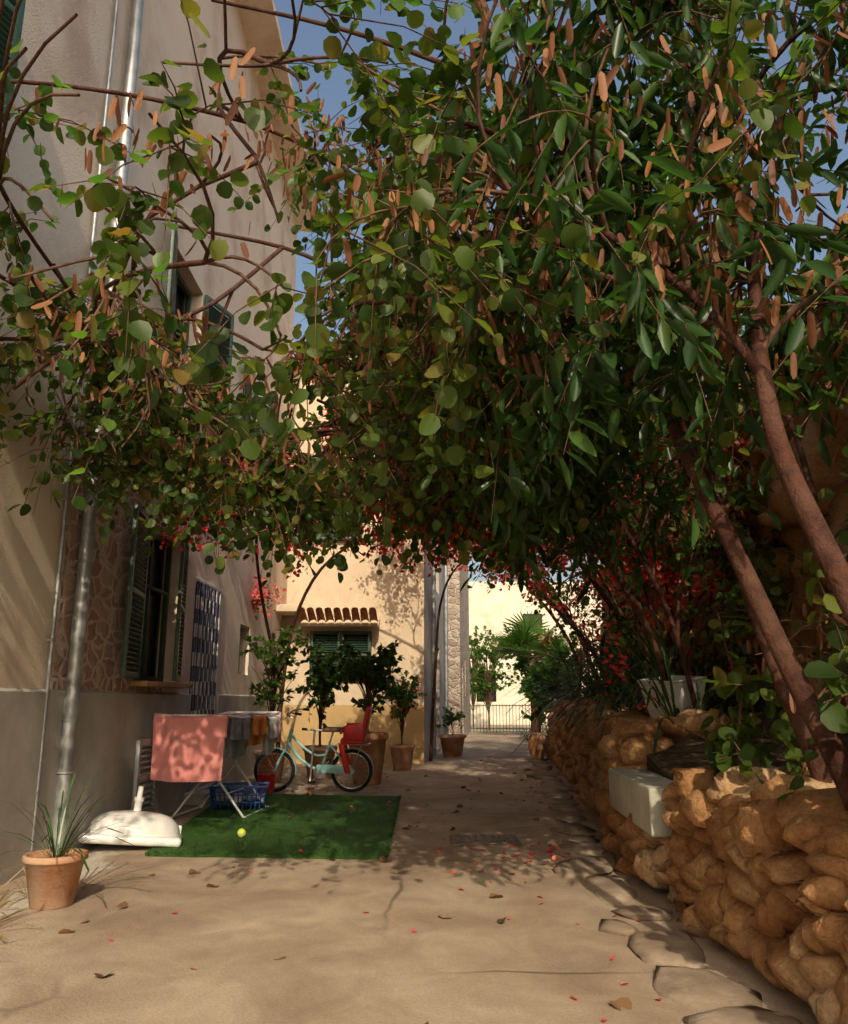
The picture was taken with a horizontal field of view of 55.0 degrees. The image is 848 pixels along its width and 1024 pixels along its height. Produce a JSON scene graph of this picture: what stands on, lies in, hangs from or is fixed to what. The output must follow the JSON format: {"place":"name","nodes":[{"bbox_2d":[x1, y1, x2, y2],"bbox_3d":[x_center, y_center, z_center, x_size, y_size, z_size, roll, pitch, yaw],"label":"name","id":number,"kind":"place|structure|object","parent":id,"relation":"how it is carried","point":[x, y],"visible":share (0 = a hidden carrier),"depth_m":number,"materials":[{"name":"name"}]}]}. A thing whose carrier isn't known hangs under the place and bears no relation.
{"place":"outdoors","nodes":[
{"label":"outdoors","id":0,"kind":"place"},
{"bbox_2d":[0,725,817,1023],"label":"paved ground","id":1,"kind":"structure","parent":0,"point":[240,928],"depth_m":3.93,"materials":[{"name":"beige concrete"}]},
{"bbox_2d":[0,864,110,948],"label":"dry grass tufts","id":2,"kind":"object","parent":1,"relation":"on","point":[2,935],"visible":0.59,"depth_m":4.17,"materials":[{"name":"beige plant"}]},
{"bbox_2d":[0,0,311,791],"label":"house wall","id":3,"kind":"structure","parent":1,"relation":"on","point":[75,51],"depth_m":7.04,"materials":[{"name":"beige paint"}]},
{"bbox_2d":[30,0,143,851],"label":"house rain pipes","id":4,"kind":"object","parent":3,"relation":"attached to","point":[72,697],"visible":0.52,"depth_m":5.94,"materials":[{"name":"metal"}]},
{"bbox_2d":[0,0,278,681],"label":"window shutters","id":5,"kind":"object","parent":3,"relation":"attached to","point":[135,602],"visible":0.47,"depth_m":7.29,"materials":[{"name":"wood"}]},
{"bbox_2d":[0,688,278,885],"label":"wall base","id":6,"kind":"object","parent":3,"relation":"attached to","point":[113,727],"visible":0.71,"depth_m":6.15,"materials":[{"name":"beige paint"}]},
{"bbox_2d":[131,738,156,811],"bbox_3d":[-2.460,2.347,7.200,0.039,0.665,0.540,0,-13,0],"label":"folded chair","id":7,"kind":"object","parent":3,"relation":"attached to","point":[138,778],"depth_m":7.14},
{"bbox_2d":[131,268,248,687],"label":"house window frames","id":8,"kind":"structure","parent":3,"relation":"attached to","point":[149,681],"depth_m":8.55,"materials":[{"name":"brown wood"}]},
{"bbox_2d":[186,577,222,784],"bbox_3d":[-2.590,1.984,9.612,0.045,2.270,1.184,0,-13,0],"label":"bead curtain door","id":9,"kind":"structure","parent":3,"relation":"attached to","point":[207,631],"depth_m":9.61,"materials":[{"name":"plastic"}]},
{"bbox_2d":[252,585,280,619],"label":"foliage","id":10,"kind":"object","parent":3,"relation":"attached to","point":[256,611],"depth_m":12.37,"materials":[{"name":"green plant"}]},
{"bbox_2d":[250,576,285,616],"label":"red flowers","id":11,"kind":"object","parent":3,"relation":"attached to","point":[255,594],"visible":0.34,"depth_m":12.33,"materials":[{"name":"plant"}]},
{"bbox_2d":[257,765,276,792],"bbox_3d":[-1.915,3.248,9.915,0.244,0.324,0.240,7,-15,-28],"label":"bucket","id":12,"kind":"object","parent":1,"relation":"on","point":[267,777],"visible":0.73,"depth_m":9.83,"materials":[{"name":"plastic"}]},
{"bbox_2d":[145,793,398,858],"bbox_3d":[-1.294,2.885,7.684,2.061,0.020,4.006,0,-13,0],"label":"artificial turf mat","id":13,"kind":"object","parent":1,"relation":"on","point":[260,844],"visible":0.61,"depth_m":6.92,"materials":[{"name":"green plastic"}]},
{"bbox_2d":[77,786,182,846],"bbox_3d":[-2.230,2.345,6.318,0.740,0.410,0.530,8,-18,-12],"label":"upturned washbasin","id":14,"kind":"object","parent":13,"relation":"on","point":[159,830],"visible":0.96,"depth_m":6.11,"materials":[{"name":"white ceramic"}]},
{"bbox_2d":[150,711,281,818],"bbox_3d":[-2.005,2.502,8.150,0.740,0.984,2.014,-1,-13,5],"label":"drying rack with laundry","id":15,"kind":"object","parent":13,"relation":"on","point":[189,747],"visible":0.93,"depth_m":7.29,"materials":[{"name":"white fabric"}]},
{"bbox_2d":[209,782,269,809],"bbox_3d":[-1.894,2.924,8.354,0.586,0.253,0.406,2,-13,-8],"label":"laundry basket","id":16,"kind":"object","parent":13,"relation":"on","point":[238,798],"visible":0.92,"depth_m":8.22,"materials":[{"name":"plastic"}]},
{"bbox_2d":[237,828,245,836],"bbox_3d":[-1.468,2.579,6.544,0.066,0.066,0.066,19,7,-7],"label":"tennis ball","id":17,"kind":"object","parent":13,"relation":"on","point":[241,832],"visible":1,"depth_m":6.52,"materials":[{"name":"fabric"}]},
{"bbox_2d":[144,792,401,857],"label":"artificial turf blades","id":18,"kind":"object","parent":13,"relation":"on","point":[390,840],"visible":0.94,"depth_m":6.69,"materials":[{"name":"green plastic"}]},
{"bbox_2d":[22,732,549,909],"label":"flower pots","id":19,"kind":"object","parent":1,"relation":"on","point":[53,882],"visible":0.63,"depth_m":10.79,"materials":[{"name":"ceramic"}]},
{"bbox_2d":[0,772,143,871],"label":"pot strap leaves","id":20,"kind":"object","parent":19,"relation":"on","point":[54,849],"visible":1,"depth_m":4.56,"materials":[{"name":"green plant"}]},
{"bbox_2d":[239,623,312,710],"bbox_3d":[-2.053,2.439,11.350,0.879,1.785,1.037,10,-16,-36],"label":"pot shrub","id":21,"kind":"object","parent":19,"relation":"in","point":[264,692],"depth_m":11.37,"materials":[{"name":"green plant"}]},
{"bbox_2d":[295,643,348,746],"bbox_3d":[-1.515,2.648,11.847,0.840,1.562,1.041,0,-13,0],"label":"pot shrub","id":22,"kind":"object","parent":19,"relation":"in","point":[315,670],"depth_m":11.82,"materials":[{"name":"green plant"}]},
{"bbox_2d":[332,639,405,733],"bbox_3d":[-0.753,2.415,11.151,1.007,1.342,1.044,0,-13,0],"label":"pot shrub","id":23,"kind":"object","parent":19,"relation":"in","point":[386,659],"depth_m":11.17,"materials":[{"name":"green plant"}]},
{"bbox_2d":[380,670,427,744],"bbox_3d":[-0.362,3.173,13.217,0.849,1.236,0.988,0,-13,0],"label":"pot shrub","id":24,"kind":"object","parent":19,"relation":"in","point":[395,688],"depth_m":13.16,"materials":[{"name":"green plant"}]},
{"bbox_2d":[436,706,464,734],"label":"pot shrub","id":25,"kind":"object","parent":19,"relation":"in","point":[455,718],"depth_m":16.22,"materials":[{"name":"green plant"}]},
{"bbox_2d":[302,728,323,795],"bbox_3d":[-1.375,2.975,9.715,0.309,0.765,0.528,-3,-13,11],"label":"kick scooter","id":26,"kind":"object","parent":1,"relation":"on","point":[310,789],"visible":0.97,"depth_m":9.89,"materials":[{"name":"metal"}]},
{"bbox_2d":[254,706,373,791],"bbox_3d":[-1.349,2.911,9.987,1.477,1.016,0.583,0,-8,2],"label":"bicycle","id":27,"kind":"object","parent":1,"relation":"on","point":[354,733],"visible":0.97,"depth_m":9.92,"materials":[{"name":"paint"}]},
{"bbox_2d":[58,759,631,1023],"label":"fallen leaves","id":28,"kind":"object","parent":1,"relation":"on","point":[624,1002],"visible":0.65,"depth_m":4.43,"materials":[{"name":"brown plant"}]},
{"bbox_2d":[276,355,448,763],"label":"house walls","id":29,"kind":"structure","parent":1,"relation":"on","point":[396,600],"depth_m":14.99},
{"bbox_2d":[299,607,379,625],"bbox_3d":[-1.510,1.887,14.508,1.410,0.286,0.883,0,-13,0],"label":"roof tile awning","id":30,"kind":"object","parent":29,"relation":"attached to","point":[372,619],"visible":0.99,"depth_m":14.42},
{"bbox_2d":[309,516,371,679],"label":"house window shutters","id":31,"kind":"object","parent":29,"relation":"attached to","point":[339,637],"visible":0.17,"depth_m":14.75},
{"bbox_2d":[431,542,448,755],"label":"house downpipes","id":32,"kind":"object","parent":29,"relation":"attached to","point":[433,577],"visible":0.4,"depth_m":18.67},
{"bbox_2d":[109,757,661,1021],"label":"fallen petals","id":33,"kind":"object","parent":1,"relation":"on","point":[553,858],"visible":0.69,"depth_m":5.83,"materials":[{"name":"red plant"}]},
{"bbox_2d":[0,0,847,810],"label":"tree branches","id":34,"kind":"object","parent":1,"relation":"on","point":[784,666],"depth_m":3.54,"materials":[{"name":"plant"}]},
{"bbox_2d":[0,0,847,800],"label":"tree leaves","id":35,"kind":"object","parent":34,"relation":"attached to","point":[426,262],"visible":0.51,"depth_m":3.69,"materials":[{"name":"green plant"}]},
{"bbox_2d":[0,0,847,713],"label":"leaves","id":36,"kind":"object","parent":34,"relation":"attached to","point":[662,256],"visible":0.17,"depth_m":3.33,"materials":[{"name":"green plant"}]},
{"bbox_2d":[407,0,847,611],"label":"tree leaves","id":37,"kind":"object","parent":34,"relation":"attached to","point":[615,202],"visible":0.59,"depth_m":3.33,"materials":[{"name":"green plant"}]},
{"bbox_2d":[448,543,469,738],"bbox_3d":[0.985,3.632,25.331,0.800,6.500,9.027,-1,-13,6],"label":"house stone","id":38,"kind":"object","parent":1,"relation":"on","point":[458,652],"visible":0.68,"depth_m":21.08,"materials":[{"name":"beige stone"}]},
{"bbox_2d":[449,834,521,845],"bbox_3d":[0.485,2.616,6.502,0.548,0.022,0.480,0,-13,0],"label":"drain cover","id":39,"kind":"object","parent":1,"relation":"on","point":[484,840],"visible":1,"depth_m":6.42,"materials":[{"name":"beige concrete"}]},
{"bbox_2d":[469,642,512,729],"bbox_3d":[2.243,6.433,30.376,2.666,3.307,2.212,0,-13,0],"label":"tree","id":40,"kind":"object","parent":1,"relation":"on","point":[476,689],"depth_m":30.22,"materials":[{"name":"green plant"}]},
{"bbox_2d":[470,704,545,731],"bbox_3d":[2.900,7.122,28.119,2.619,0.950,0.030,0,-13,0],"label":"end railing","id":41,"kind":"object","parent":1,"relation":"on","point":[496,728],"visible":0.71,"depth_m":28.10,"materials":[{"name":"black metal"}]},
{"bbox_2d":[504,718,547,744],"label":"garden strap clumps","id":42,"kind":"object","parent":1,"relation":"on","point":[528,737],"visible":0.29,"depth_m":20.10,"materials":[{"name":"green plant"}]},
{"bbox_2d":[487,609,577,735],"bbox_3d":[3.359,4.880,24.555,3.053,3.743,3.098,0,-13,0],"label":"fan palm","id":43,"kind":"object","parent":1,"relation":"on","point":[523,633],"depth_m":24.17,"materials":[{"name":"green plant"}]},
{"bbox_2d":[545,698,615,816],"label":"rubble wall","id":44,"kind":"structure","parent":1,"relation":"on","point":[574,759],"depth_m":9.54,"materials":[{"name":"stone"}]},
{"bbox_2d":[524,758,802,1023],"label":"gutter kerb stones","id":45,"kind":"object","parent":1,"relation":"on","point":[716,998],"visible":0.95,"depth_m":3.73,"materials":[{"name":"beige stone"}]},
{"bbox_2d":[593,715,847,1023],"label":"rubble wall","id":46,"kind":"structure","parent":1,"relation":"on","point":[740,866],"depth_m":3.37,"materials":[{"name":"stone"}]},
{"bbox_2d":[608,768,672,836],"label":"stone block","id":47,"kind":"structure","parent":46,"relation":"on","point":[637,793],"depth_m":5.05,"materials":[{"name":"white stone"}]},
{"bbox_2d":[646,697,847,780],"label":"soil","id":48,"kind":"structure","parent":1,"relation":"on","point":[688,752],"depth_m":5.68,"materials":[{"name":"soil"}]},
{"bbox_2d":[141,328,756,717],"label":"red flowers","id":49,"kind":"object","parent":48,"relation":"on","point":[559,607],"visible":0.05,"depth_m":7.93,"materials":[{"name":"red plant"}]},
{"bbox_2d":[505,604,777,756],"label":"strap leaf clumps","id":50,"kind":"object","parent":48,"relation":"on","point":[597,682],"visible":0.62,"depth_m":7.53,"materials":[{"name":"green plant"}]},
{"bbox_2d":[575,673,730,717],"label":"plants","id":51,"kind":"object","parent":48,"relation":"on","point":[632,695],"visible":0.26,"depth_m":7.74,"materials":[{"name":"plant"}]},
{"bbox_2d":[553,699,832,779],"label":"rocks","id":52,"kind":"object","parent":48,"relation":"on","point":[690,720],"depth_m":6.25,"materials":[{"name":"stone"}]},
{"bbox_2d":[469,625,508,710],"bbox_3d":[1.860,6.693,33.545,3.163,4.225,3.416,0,-13,0],"label":"tree","id":53,"kind":"object","parent":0,"point":[473,643],"depth_m":33.17,"materials":[{"name":"green plant"}]},
{"bbox_2d":[499,639,547,685],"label":"garden shrub","id":54,"kind":"object","parent":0,"point":[523,660],"depth_m":26.01,"materials":[{"name":"green plant"}]},
{"bbox_2d":[500,624,562,689],"bbox_3d":[3.939,5.997,29.482,2.561,3.756,2.464,0,-13,0],"label":"garden shrub","id":55,"kind":"object","parent":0,"point":[515,673],"depth_m":29.76,"materials":[{"name":"green plant"}]},
{"bbox_2d":[469,582,601,724],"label":"building","id":56,"kind":"structure","parent":0,"point":[495,607],"depth_m":37.82,"materials":[{"name":"paint"}]},
{"bbox_2d":[518,673,552,732],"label":"garden shrub","id":57,"kind":"object","parent":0,"point":[528,690],"depth_m":21.81,"materials":[{"name":"green plant"}]},
{"bbox_2d":[524,659,583,713],"bbox_3d":[2.963,4.288,18.097,1.505,1.975,1.391,0,-13,0],"label":"garden shrub","id":58,"kind":"object","parent":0,"point":[548,673],"depth_m":18.00,"materials":[{"name":"green plant"}]},
{"bbox_2d":[525,635,586,706],"bbox_3d":[3.412,4.394,20.116,1.796,2.674,1.626,0,-13,0],"label":"garden shrub","id":59,"kind":"object","parent":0,"point":[563,651],"depth_m":20.08,"materials":[{"name":"plant"}]},
{"bbox_2d":[274,0,847,581],"label":"sky","id":60,"kind":"structure","parent":0,"point":[309,38],"materials":[{"name":"blue"}]},
{"bbox_2d":[596,417,738,697],"bbox_3d":[3.861,1.649,13.431,1.039,3.663,11.126,-1,-13,6],"label":"shrub","id":61,"kind":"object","parent":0,"point":[667,628],"depth_m":10.76,"materials":[{"name":"plant"}]},
{"bbox_2d":[685,652,804,783],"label":"wall shoots","id":62,"kind":"object","parent":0,"point":[714,753],"depth_m":3.92,"materials":[{"name":"green plant"}]},
{"bbox_2d":[720,211,847,710],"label":"rock wall","id":63,"kind":"structure","parent":0,"point":[790,537],"depth_m":6.33,"materials":[{"name":"brown stone"}]},
{"bbox_2d":[797,547,847,714],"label":"leaves","id":64,"kind":"object","parent":63,"relation":"attached to","point":[830,604],"depth_m":2.63,"materials":[{"name":"green plant"}]},
{"bbox_2d":[804,659,847,733],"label":"leaves","id":65,"kind":"object","parent":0,"point":[834,715],"depth_m":2.41,"materials":[{"name":"green plant"}]},
{"bbox_3d":[2.082,1.836,6.726,0.786,0.277,0.735,0,-13,0],"label":"stone planter base","id":66,"kind":"object","parent":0,"visible":0},
{"bbox_2d":[637,675,706,717],"bbox_3d":[2.089,1.567,6.806,0.414,0.350,0.414,0,-9,-26],"label":"white planter","id":67,"kind":"object","parent":66,"relation":"on","point":[681,695],"visible":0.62,"depth_m":6.69,"materials":[{"name":"plastic"}]}
]}

